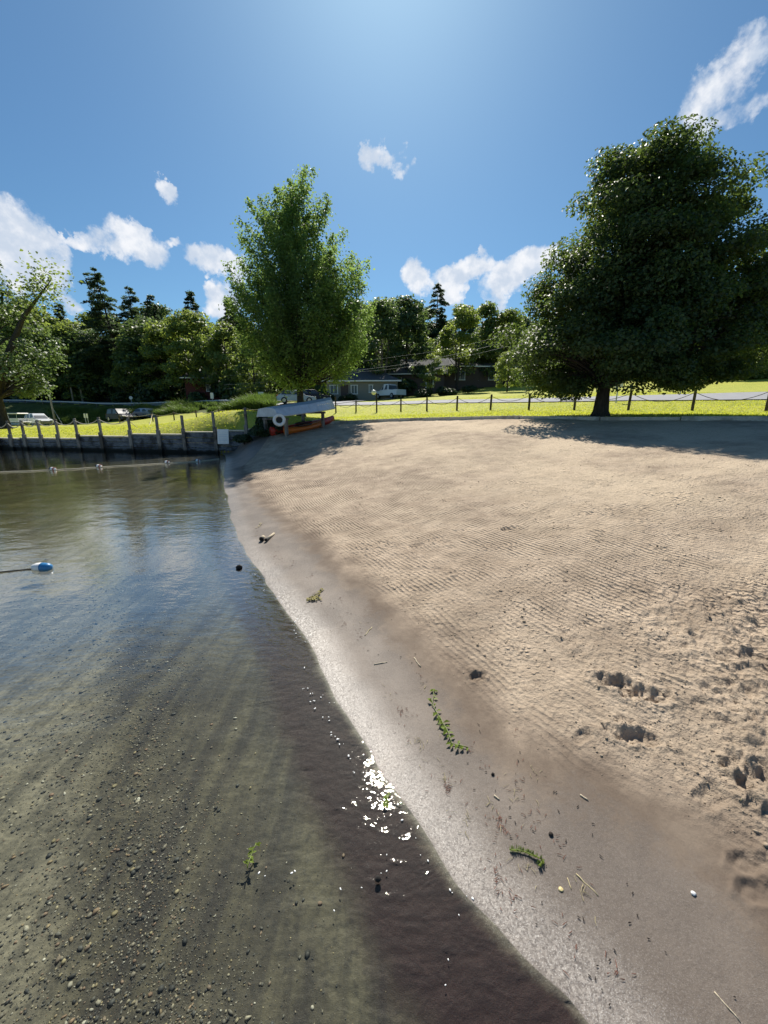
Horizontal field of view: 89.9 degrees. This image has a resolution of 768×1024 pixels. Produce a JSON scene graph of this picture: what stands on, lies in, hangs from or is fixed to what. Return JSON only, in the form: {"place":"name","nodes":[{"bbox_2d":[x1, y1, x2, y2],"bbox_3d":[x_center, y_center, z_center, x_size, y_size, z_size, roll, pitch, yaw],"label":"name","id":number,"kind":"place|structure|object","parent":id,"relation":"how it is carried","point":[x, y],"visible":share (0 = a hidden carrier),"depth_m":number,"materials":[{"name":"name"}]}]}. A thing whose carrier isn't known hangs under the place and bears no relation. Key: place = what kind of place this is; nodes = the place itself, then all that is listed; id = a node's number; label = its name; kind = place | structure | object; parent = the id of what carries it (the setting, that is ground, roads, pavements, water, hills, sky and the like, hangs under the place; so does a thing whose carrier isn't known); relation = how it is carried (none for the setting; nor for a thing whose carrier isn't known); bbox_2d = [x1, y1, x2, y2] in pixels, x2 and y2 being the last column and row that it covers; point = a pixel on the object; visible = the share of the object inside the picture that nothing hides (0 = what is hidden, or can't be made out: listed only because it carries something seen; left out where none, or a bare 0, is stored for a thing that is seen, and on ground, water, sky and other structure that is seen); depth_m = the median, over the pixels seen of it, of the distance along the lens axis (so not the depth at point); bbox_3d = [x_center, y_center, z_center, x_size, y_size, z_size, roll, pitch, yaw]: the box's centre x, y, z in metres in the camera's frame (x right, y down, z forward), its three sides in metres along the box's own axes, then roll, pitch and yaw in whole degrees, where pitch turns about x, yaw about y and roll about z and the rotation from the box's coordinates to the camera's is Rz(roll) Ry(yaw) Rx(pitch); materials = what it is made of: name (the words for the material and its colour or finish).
{"place":"outdoors","nodes":[
{"label":"outdoors","id":0,"kind":"place"},
{"bbox_2d":[4,402,220,424],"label":"bank","id":1,"kind":"structure","parent":0,"point":[28,407],"depth_m":69.59,"materials":[{"name":"green plant"}]},
{"bbox_2d":[0,449,237,573],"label":"water","id":2,"kind":"structure","parent":0,"point":[68,498],"depth_m":8.10,"materials":[{"name":"liquid"}]},
{"bbox_2d":[31,562,52,571],"bbox_3d":[-3.667,0.592,4.121,0.205,0.102,0.102,0,14,-2],"label":"float","id":3,"kind":"object","parent":2,"relation":"on","point":[41,567],"visible":1,"depth_m":4.09,"materials":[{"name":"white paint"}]},
{"bbox_2d":[1,459,215,471],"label":"swim rope","id":4,"kind":"object","parent":2,"relation":"on","point":[106,466],"visible":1,"depth_m":12.23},
{"bbox_2d":[243,842,260,867],"bbox_3d":[-0.494,1.278,1.436,0.044,0.013,0.086,2,14,7],"label":"weed sprig","id":5,"kind":"object","parent":2,"relation":"on","point":[251,856],"visible":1,"depth_m":1.44,"materials":[{"name":"green plant"}]},
{"bbox_2d":[225,498,473,985],"bbox_3d":[-2.189,0.228,5.634,0.655,0.005,10.460,-7,16,-25],"label":"foam","id":6,"kind":"object","parent":2,"relation":"on","point":[354,772],"visible":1,"depth_m":1.61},
{"bbox_2d":[0,513,392,1023],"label":"gravel","id":7,"kind":"structure","parent":0,"point":[62,959],"depth_m":1.43,"materials":[{"name":"grey gravel"}]},
{"bbox_2d":[0,439,587,1023],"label":"lake bed","id":8,"kind":"object","parent":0,"point":[404,929],"visible":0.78,"depth_m":1.59,"materials":[{"name":"brown sand"}]},
{"bbox_2d":[0,408,267,453],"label":"retaining wall","id":9,"kind":"structure","parent":8,"relation":"on","point":[200,442],"depth_m":17.23,"materials":[{"name":"grey wood"}]},
{"bbox_2d":[217,429,228,443],"bbox_3d":[-6.813,-3.194,16.278,0.500,0.611,0.098,1,14,6],"label":"notice board","id":10,"kind":"object","parent":9,"relation":"on","point":[222,436],"visible":1,"depth_m":16.26,"materials":[{"name":"white paint"}]},
{"bbox_2d":[280,398,392,404],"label":"driveway","id":11,"kind":"structure","parent":0,"point":[333,402],"depth_m":41.94,"materials":[{"name":"grey asphalt"}]},
{"bbox_2d":[276,390,316,403],"bbox_3d":[-10.027,-13.191,44.117,4.427,1.450,2.120,-3,14,-12],"label":"parked car","id":12,"kind":"object","parent":11,"relation":"on","point":[283,398],"visible":0.8,"depth_m":43.19,"materials":[{"name":"silver paint"}]},
{"bbox_2d":[375,384,405,398],"bbox_3d":[0.771,-15.557,49.717,2.120,1.810,4.327,-12,18,-39],"label":"pickup truck","id":13,"kind":"object","parent":11,"relation":"on","point":[391,390],"visible":0.77,"depth_m":48.94,"materials":[{"name":"white paint"}]},
{"bbox_2d":[43,348,698,402],"bbox_3d":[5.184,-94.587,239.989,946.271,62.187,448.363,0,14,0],"label":"forest floor","id":14,"kind":"structure","parent":0,"point":[106,399],"depth_m":77.29,"materials":[{"name":"green plant"}]},
{"bbox_2d":[4,329,48,399],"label":"leafy tree","id":15,"kind":"object","parent":14,"relation":"on","point":[14,397],"visible":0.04,"depth_m":79.08,"materials":[{"name":"green plant"}]},
{"bbox_2d":[0,299,61,378],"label":"leafy tree","id":16,"kind":"object","parent":14,"relation":"on","point":[46,320],"visible":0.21,"depth_m":78.57,"materials":[{"name":"green plant"}]},
{"bbox_2d":[0,324,63,399],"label":"leafy tree","id":17,"kind":"object","parent":14,"relation":"on","point":[31,347],"visible":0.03,"depth_m":78.83,"materials":[{"name":"green plant"}]},
{"bbox_2d":[16,382,60,400],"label":"woodland bush","id":18,"kind":"object","parent":14,"relation":"on","point":[56,395],"visible":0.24,"depth_m":78.95,"materials":[{"name":"green plant"}]},
{"bbox_2d":[52,304,69,327],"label":"pine tree","id":19,"kind":"object","parent":14,"relation":"on","point":[59,307],"visible":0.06,"depth_m":87.23,"materials":[{"name":"green plant"}]},
{"bbox_2d":[40,353,89,391],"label":"leafy tree","id":20,"kind":"object","parent":14,"relation":"on","point":[61,373],"visible":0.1,"depth_m":76.76,"materials":[{"name":"green plant"}]},
{"bbox_2d":[24,323,110,401],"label":"leafy tree","id":21,"kind":"object","parent":14,"relation":"on","point":[86,377],"visible":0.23,"depth_m":75.38,"materials":[{"name":"green plant"}]},
{"bbox_2d":[41,320,99,390],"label":"leafy tree","id":22,"kind":"object","parent":14,"relation":"on","point":[61,327],"visible":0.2,"depth_m":75.70,"materials":[{"name":"green plant"}]},
{"bbox_2d":[63,342,106,395],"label":"leafy tree","id":23,"kind":"object","parent":14,"relation":"on","point":[88,361],"visible":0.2,"depth_m":75.75,"materials":[{"name":"green plant"}]},
{"bbox_2d":[56,328,128,399],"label":"leafy tree","id":24,"kind":"object","parent":14,"relation":"on","point":[86,368],"visible":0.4,"depth_m":74.75,"materials":[{"name":"green plant"}]},
{"bbox_2d":[68,267,127,392],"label":"pine tree","id":25,"kind":"object","parent":14,"relation":"on","point":[95,312],"visible":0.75,"depth_m":72.04,"materials":[{"name":"green plant"}]},
{"bbox_2d":[74,310,133,386],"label":"leafy tree","id":26,"kind":"object","parent":14,"relation":"on","point":[84,318],"visible":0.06,"depth_m":92.72,"materials":[{"name":"green plant"}]},
{"bbox_2d":[92,352,121,398],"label":"leafy tree","id":27,"kind":"object","parent":14,"relation":"on","point":[112,389],"visible":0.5,"depth_m":76.01,"materials":[{"name":"green plant"}]},
{"bbox_2d":[112,393,134,402],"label":"woodland bush","id":28,"kind":"object","parent":14,"relation":"on","point":[118,396],"visible":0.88,"depth_m":72.77,"materials":[{"name":"green plant"}]},
{"bbox_2d":[108,285,140,372],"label":"pine tree","id":29,"kind":"object","parent":14,"relation":"on","point":[132,312],"visible":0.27,"depth_m":83.12,"materials":[{"name":"green plant"}]},
{"bbox_2d":[103,334,153,402],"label":"leafy tree","id":30,"kind":"object","parent":14,"relation":"on","point":[120,375],"visible":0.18,"depth_m":71.87,"materials":[{"name":"green plant"}]},
{"bbox_2d":[108,315,164,390],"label":"leafy tree","id":31,"kind":"object","parent":14,"relation":"on","point":[139,320],"visible":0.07,"depth_m":74.73,"materials":[{"name":"green plant"}]},
{"bbox_2d":[109,321,172,387],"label":"leafy tree","id":32,"kind":"object","parent":14,"relation":"on","point":[129,339],"visible":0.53,"depth_m":68.41,"materials":[{"name":"green plant"}]},
{"bbox_2d":[123,301,172,323],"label":"leafy tree","id":33,"kind":"object","parent":14,"relation":"on","point":[163,312],"visible":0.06,"depth_m":95.74,"materials":[{"name":"green plant"}]},
{"bbox_2d":[134,382,169,402],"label":"woodland bush","id":34,"kind":"object","parent":14,"relation":"on","point":[145,395],"visible":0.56,"depth_m":67.41,"materials":[{"name":"green plant"}]},
{"bbox_2d":[142,294,161,321],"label":"pine tree","id":35,"kind":"object","parent":14,"relation":"on","point":[151,310],"visible":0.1,"depth_m":81.56,"materials":[{"name":"green plant"}]},
{"bbox_2d":[137,320,188,399],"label":"leafy tree","id":36,"kind":"object","parent":14,"relation":"on","point":[152,327],"visible":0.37,"depth_m":67.21,"materials":[{"name":"green plant"}]},
{"bbox_2d":[135,327,200,400],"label":"leafy tree","id":37,"kind":"object","parent":14,"relation":"on","point":[148,368],"visible":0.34,"depth_m":66.62,"materials":[{"name":"green plant"}]},
{"bbox_2d":[159,388,182,400],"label":"woodland bush","id":38,"kind":"object","parent":14,"relation":"on","point":[165,393],"visible":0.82,"depth_m":67.50,"materials":[{"name":"green plant"}]},
{"bbox_2d":[181,290,205,353],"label":"pine tree","id":39,"kind":"object","parent":14,"relation":"on","point":[191,299],"visible":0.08,"depth_m":79.35,"materials":[{"name":"green plant"}]},
{"bbox_2d":[160,308,227,388],"bbox_3d":[-31.321,-26.387,65.712,11.083,15.016,12.352,2,14,8],"label":"leafy tree","id":40,"kind":"object","parent":14,"relation":"on","point":[179,323],"visible":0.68,"depth_m":62.70,"materials":[{"name":"green plant"}]},
{"bbox_2d":[187,391,207,399],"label":"woodland bush","id":41,"kind":"object","parent":14,"relation":"on","point":[196,395],"visible":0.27,"depth_m":63.36,"materials":[{"name":"green plant"}]},
{"bbox_2d":[208,380,222,399],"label":"woodland bush","id":42,"kind":"object","parent":14,"relation":"on","point":[214,391],"visible":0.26,"depth_m":62.45,"materials":[{"name":"green plant"}]},
{"bbox_2d":[188,343,245,389],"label":"leafy tree","id":43,"kind":"object","parent":14,"relation":"on","point":[201,362],"visible":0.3,"depth_m":62.39,"materials":[{"name":"green plant"}]},
{"bbox_2d":[218,296,241,342],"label":"pine tree","id":44,"kind":"object","parent":14,"relation":"on","point":[228,313],"visible":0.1,"depth_m":78.03,"materials":[{"name":"green plant"}]},
{"bbox_2d":[218,378,250,399],"bbox_3d":[-23.617,-19.544,61.916,5.682,3.845,5.894,5,15,19],"label":"woodland bush","id":45,"kind":"object","parent":14,"relation":"on","point":[226,394],"visible":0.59,"depth_m":60.10,"materials":[{"name":"green plant"}]},
{"bbox_2d":[249,380,279,398],"bbox_3d":[-19.128,-19.953,62.285,5.622,3.960,6.177,0,14,0],"label":"woodland bush","id":46,"kind":"object","parent":14,"relation":"on","point":[270,390],"visible":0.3,"depth_m":60.33,"materials":[{"name":"green plant"}]},
{"bbox_2d":[340,299,380,372],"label":"leafy tree","id":47,"kind":"object","parent":14,"relation":"on","point":[364,305],"visible":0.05,"depth_m":57.96,"materials":[{"name":"green plant"}]},
{"bbox_2d":[377,294,435,378],"bbox_3d":[2.868,-23.431,55.072,8.014,13.609,7.943,-6,15,-22],"label":"leafy tree","id":48,"kind":"object","parent":14,"relation":"on","point":[410,323],"visible":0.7,"depth_m":53.49,"materials":[{"name":"green plant"}]},
{"bbox_2d":[396,377,416,392],"bbox_3d":[2.102,-17.905,55.200,5.782,2.643,6.219,-3,15,-13],"label":"woodland bush","id":49,"kind":"object","parent":14,"relation":"on","point":[407,385],"visible":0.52,"depth_m":53.59,"materials":[{"name":"green plant"}]},
{"bbox_2d":[385,358,447,394],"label":"house","id":50,"kind":"structure","parent":14,"relation":"on","point":[402,373],"depth_m":55.08,"materials":[{"name":"grey wood"}]},
{"bbox_2d":[400,330,440,358],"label":"leafy tree","id":51,"kind":"object","parent":14,"relation":"on","point":[413,351],"visible":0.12,"depth_m":62.21,"materials":[{"name":"green plant"}]},
{"bbox_2d":[422,283,451,340],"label":"pine tree","id":52,"kind":"object","parent":14,"relation":"on","point":[435,331],"visible":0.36,"depth_m":76.00,"materials":[{"name":"green plant"}]},
{"bbox_2d":[431,331,465,350],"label":"leafy tree","id":53,"kind":"object","parent":14,"relation":"on","point":[436,342],"visible":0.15,"depth_m":65.20,"materials":[{"name":"green plant"}]},
{"bbox_2d":[431,304,481,390],"bbox_3d":[10.269,-22.437,53.323,6.825,11.647,6.942,10,17,34],"label":"leafy tree","id":54,"kind":"object","parent":14,"relation":"on","point":[471,320],"visible":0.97,"depth_m":51.80,"materials":[{"name":"green plant"}]},
{"bbox_2d":[447,304,478,334],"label":"leafy tree","id":55,"kind":"object","parent":14,"relation":"on","point":[470,331],"visible":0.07,"depth_m":97.71,"materials":[{"name":"green plant"}]},
{"bbox_2d":[453,300,506,361],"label":"leafy tree","id":56,"kind":"object","parent":14,"relation":"on","point":[487,310],"visible":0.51,"depth_m":55.46,"materials":[{"name":"green plant"}]},
{"bbox_2d":[470,355,491,371],"bbox_3d":[13.261,-21.560,59.094,7.232,5.238,6.725,-3,14,-11],"label":"woodland bush","id":57,"kind":"object","parent":14,"relation":"on","point":[482,359],"visible":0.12,"depth_m":56.79,"materials":[{"name":"green plant"}]},
{"bbox_2d":[0,391,767,452],"bbox_3d":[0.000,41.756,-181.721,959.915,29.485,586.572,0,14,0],"label":"lawn","id":58,"kind":"structure","parent":0,"point":[229,421],"depth_m":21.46,"materials":[{"name":"green plant"}]},
{"bbox_2d":[7,413,30,425],"bbox_3d":[-50.727,-12.648,52.501,3.732,1.690,1.750,0,14,0],"label":"pontoon boat","id":59,"kind":"object","parent":58,"relation":"on","point":[14,422],"visible":0.55,"depth_m":52.09,"materials":[{"name":"metal"}]},
{"bbox_2d":[24,413,53,424],"bbox_3d":[-49.818,-13.338,55.414,4.526,1.690,2.120,7,16,27],"label":"parked car","id":60,"kind":"object","parent":58,"relation":"on","point":[42,418],"visible":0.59,"depth_m":54.77,"materials":[{"name":"white paint"}]},
{"bbox_2d":[0,248,83,428],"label":"shade tree","id":61,"kind":"object","parent":58,"relation":"on","point":[23,388],"visible":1,"depth_m":33.77,"materials":[{"name":"green plant"}]},
{"bbox_2d":[106,409,136,421],"bbox_3d":[-35.862,-13.194,52.356,4.427,1.690,2.120,8,16,29],"label":"parked car","id":62,"kind":"object","parent":58,"relation":"on","point":[111,414],"visible":0.92,"depth_m":51.77,"materials":[{"name":"silver paint"}]},
{"bbox_2d":[132,408,154,418],"bbox_3d":[-33.171,-13.907,54.242,4.427,1.450,2.120,5,15,19],"label":"parked car","id":63,"kind":"object","parent":58,"relation":"on","point":[138,411],"visible":0.44,"depth_m":53.56,"materials":[{"name":"silver paint"}]},
{"bbox_2d":[43,391,288,424],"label":"tall weeds","id":64,"kind":"object","parent":58,"relation":"on","point":[65,415],"visible":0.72,"depth_m":51.71,"materials":[{"name":"green plant"}]},
{"bbox_2d":[255,417,274,427],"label":"shrub","id":65,"kind":"object","parent":58,"relation":"on","point":[259,421],"visible":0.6,"depth_m":15.90,"materials":[{"name":"green plant"}]},
{"bbox_2d":[218,164,378,416],"bbox_3d":[-4.013,-10.215,19.052,7.522,11.171,6.775,0,14,0],"label":"maple tree","id":66,"kind":"object","parent":58,"relation":"on","point":[303,350],"visible":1,"depth_m":17.78,"materials":[{"name":"green plant"}]},
{"bbox_2d":[335,390,767,412],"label":"rope fence","id":67,"kind":"object","parent":58,"relation":"on","point":[630,398],"visible":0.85,"depth_m":21.31,"materials":[{"name":"brown wood"}]},
{"bbox_2d":[486,114,767,416],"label":"maple tree","id":68,"kind":"object","parent":58,"relation":"on","point":[658,290],"visible":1,"depth_m":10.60,"materials":[{"name":"green plant"}]},
{"bbox_2d":[0,0,767,333],"label":"sky","id":69,"kind":"structure","parent":0,"point":[449,140],"materials":[{"name":"blue"}]},
{"bbox_2d":[4,392,767,405],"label":"road","id":70,"kind":"structure","parent":0,"point":[728,396],"depth_m":25.42,"materials":[{"name":"grey asphalt"}]},
{"bbox_2d":[3,400,228,406],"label":"guard rail","id":71,"kind":"object","parent":70,"relation":"on","point":[100,403],"visible":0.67,"depth_m":68.88,"materials":[{"name":"metal"}]},
{"bbox_2d":[111,378,767,402],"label":"field","id":72,"kind":"structure","parent":0,"point":[752,385],"depth_m":41.75,"materials":[{"name":"green plant"}]},
{"bbox_2d":[195,321,252,391],"bbox_3d":[-24.937,-23.500,60.671,8.587,12.397,7.943,7,16,27],"label":"leafy tree","id":73,"kind":"object","parent":72,"relation":"on","point":[213,342],"visible":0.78,"depth_m":59.51,"materials":[{"name":"green plant"}]},
{"bbox_2d":[180,371,288,400],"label":"house","id":74,"kind":"structure","parent":72,"relation":"on","point":[189,387],"depth_m":64.32,"materials":[{"name":"red"}]},
{"bbox_2d":[231,330,281,397],"bbox_3d":[-18.506,-21.256,56.782,7.330,10.701,7.532,-1,14,-4],"label":"leafy tree","id":75,"kind":"object","parent":72,"relation":"on","point":[254,377],"visible":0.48,"depth_m":55.58,"materials":[{"name":"green plant"}]},
{"bbox_2d":[258,346,315,395],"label":"leafy tree","id":76,"kind":"object","parent":72,"relation":"on","point":[266,381],"visible":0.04,"depth_m":55.92,"materials":[{"name":"green plant"}]},
{"bbox_2d":[303,389,330,398],"bbox_3d":[-8.748,-14.323,47.441,4.427,1.450,2.120,-2,14,-10],"label":"parked car","id":77,"kind":"object","parent":72,"relation":"on","point":[313,393],"visible":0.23,"depth_m":46.63,"materials":[{"name":"grey paint"}]},
{"bbox_2d":[338,393,357,401],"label":"shrub","id":78,"kind":"object","parent":72,"relation":"on","point":[350,397],"visible":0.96,"depth_m":48.26,"materials":[{"name":"green plant"}]},
{"bbox_2d":[322,368,401,400],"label":"house","id":79,"kind":"structure","parent":72,"relation":"on","point":[364,384],"depth_m":50.62,"materials":[{"name":"beige"}]},
{"bbox_2d":[359,298,406,374],"bbox_3d":[-0.212,-21.366,51.419,6.754,12.708,6.612,-2,14,-7],"label":"leafy tree","id":80,"kind":"object","parent":72,"relation":"on","point":[383,310],"visible":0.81,"depth_m":50.37,"materials":[{"name":"green plant"}]},
{"bbox_2d":[414,388,432,397],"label":"shrub","id":81,"kind":"object","parent":72,"relation":"on","point":[424,392],"visible":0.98,"depth_m":44.32,"materials":[{"name":"green plant"}]},
{"bbox_2d":[419,353,444,389],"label":"leafy tree","id":82,"kind":"object","parent":72,"relation":"on","point":[429,369],"visible":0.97,"depth_m":46.73,"materials":[{"name":"green plant"}]},
{"bbox_2d":[435,386,456,395],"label":"shrub","id":83,"kind":"object","parent":72,"relation":"on","point":[442,391],"visible":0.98,"depth_m":45.35,"materials":[{"name":"green plant"}]},
{"bbox_2d":[461,385,477,392],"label":"shrub","id":84,"kind":"object","parent":72,"relation":"on","point":[467,389],"visible":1,"depth_m":47.02,"materials":[{"name":"green plant"}]},
{"bbox_2d":[429,353,537,388],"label":"house","id":85,"kind":"structure","parent":72,"relation":"on","point":[477,379],"depth_m":56.75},
{"bbox_2d":[482,307,526,385],"bbox_3d":[18.481,-23.427,55.638,7.643,11.158,7.854,11,18,38],"label":"leafy tree","id":86,"kind":"object","parent":72,"relation":"on","point":[510,316],"visible":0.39,"depth_m":54.52,"materials":[{"name":"green plant"}]},
{"bbox_2d":[493,351,522,391],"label":"leafy tree","id":87,"kind":"object","parent":72,"relation":"on","point":[501,364],"visible":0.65,"depth_m":44.08,"materials":[{"name":"green plant"}]},
{"bbox_2d":[743,347,767,368],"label":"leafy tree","id":88,"kind":"object","parent":72,"relation":"on","point":[761,353],"visible":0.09,"depth_m":53.42,"materials":[{"name":"green plant"}]},
{"bbox_2d":[220,419,767,1023],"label":"beach","id":89,"kind":"structure","parent":0,"point":[682,951],"depth_m":2.42,"materials":[{"name":"beige sand"}]},
{"bbox_2d":[232,434,252,444],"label":"shrub","id":90,"kind":"object","parent":89,"relation":"on","point":[243,438],"visible":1,"depth_m":15.32,"materials":[{"name":"green plant"}]},
{"bbox_2d":[247,424,270,436],"bbox_3d":[-5.027,-3.273,15.573,0.988,0.546,0.899,13,19,43],"label":"shrub","id":91,"kind":"object","parent":89,"relation":"on","point":[257,430],"visible":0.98,"depth_m":15.34,"materials":[{"name":"green plant"}]},
{"bbox_2d":[262,411,325,435],"bbox_3d":[-3.737,-3.647,16.247,1.400,1.175,2.341,8,16,30],"label":"boat rack","id":92,"kind":"object","parent":89,"relation":"on","point":[322,413],"visible":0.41,"depth_m":15.60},
{"bbox_2d":[256,397,334,416],"bbox_3d":[-3.320,-4.326,15.856,1.438,0.519,4.019,8,23,30],"label":"rowboat","id":93,"kind":"object","parent":92,"relation":"on","point":[317,405],"visible":0.98,"depth_m":14.91,"materials":[{"name":"metal"}]},
{"bbox_2d":[273,413,285,426],"bbox_3d":[-3.792,-3.329,13.910,0.468,0.468,0.112,-3,14,-11],"label":"life ring","id":94,"kind":"object","parent":93,"relation":"hanging from","point":[281,419],"visible":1,"depth_m":13.90,"materials":[{"name":"white paint"}]},
{"bbox_2d":[269,415,334,435],"bbox_3d":[-3.458,-3.829,16.804,0.660,0.402,3.919,9,23,31],"label":"kayak","id":95,"kind":"object","parent":89,"relation":"on","point":[328,420],"visible":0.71,"depth_m":16.59,"materials":[{"name":"red plastic"}]},
{"bbox_2d":[283,420,321,433],"bbox_3d":[-3.338,-3.570,16.100,0.500,0.337,2.337,8,22,30],"label":"kayak","id":96,"kind":"object","parent":89,"relation":"on","point":[303,427],"visible":0.88,"depth_m":15.86,"materials":[{"name":"orange plastic"}]},
{"bbox_2d":[255,535,635,979],"bbox_3d":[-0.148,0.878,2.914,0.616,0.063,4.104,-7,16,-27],"label":"plant debris","id":97,"kind":"object","parent":89,"relation":"on","point":[616,971],"visible":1,"depth_m":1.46,"materials":[{"name":"brown plant"}]},
{"bbox_2d":[427,689,467,750],"bbox_3d":[0.313,1.089,2.036,0.101,0.026,0.433,-3,15,-13],"label":"weed sprig","id":98,"kind":"object","parent":89,"relation":"on","point":[443,726],"visible":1,"depth_m":1.99,"materials":[{"name":"green plant"}]},
{"bbox_2d":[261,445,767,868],"bbox_3d":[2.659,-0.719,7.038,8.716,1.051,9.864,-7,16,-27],"label":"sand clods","id":99,"kind":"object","parent":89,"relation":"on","point":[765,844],"visible":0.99,"depth_m":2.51,"materials":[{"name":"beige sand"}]},
{"bbox_2d":[509,844,544,866],"bbox_3d":[0.528,1.261,1.419,0.122,0.019,0.046,9,17,31],"label":"weed sprig","id":100,"kind":"object","parent":89,"relation":"on","point":[528,852],"visible":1,"depth_m":1.42,"materials":[{"name":"green plant"}]},
{"bbox_2d":[321,603,735,1005],"bbox_3d":[-0.376,0.796,3.241,0.512,0.058,5.236,-8,16,-28],"label":"dark debris","id":101,"kind":"object","parent":89,"relation":"on","point":[546,865],"visible":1,"depth_m":1.30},
{"bbox_2d":[327,415,767,424],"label":"timber edging","id":102,"kind":"object","parent":89,"relation":"on","point":[734,418],"visible":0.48,"depth_m":12.29,"materials":[{"name":"brown wood"}]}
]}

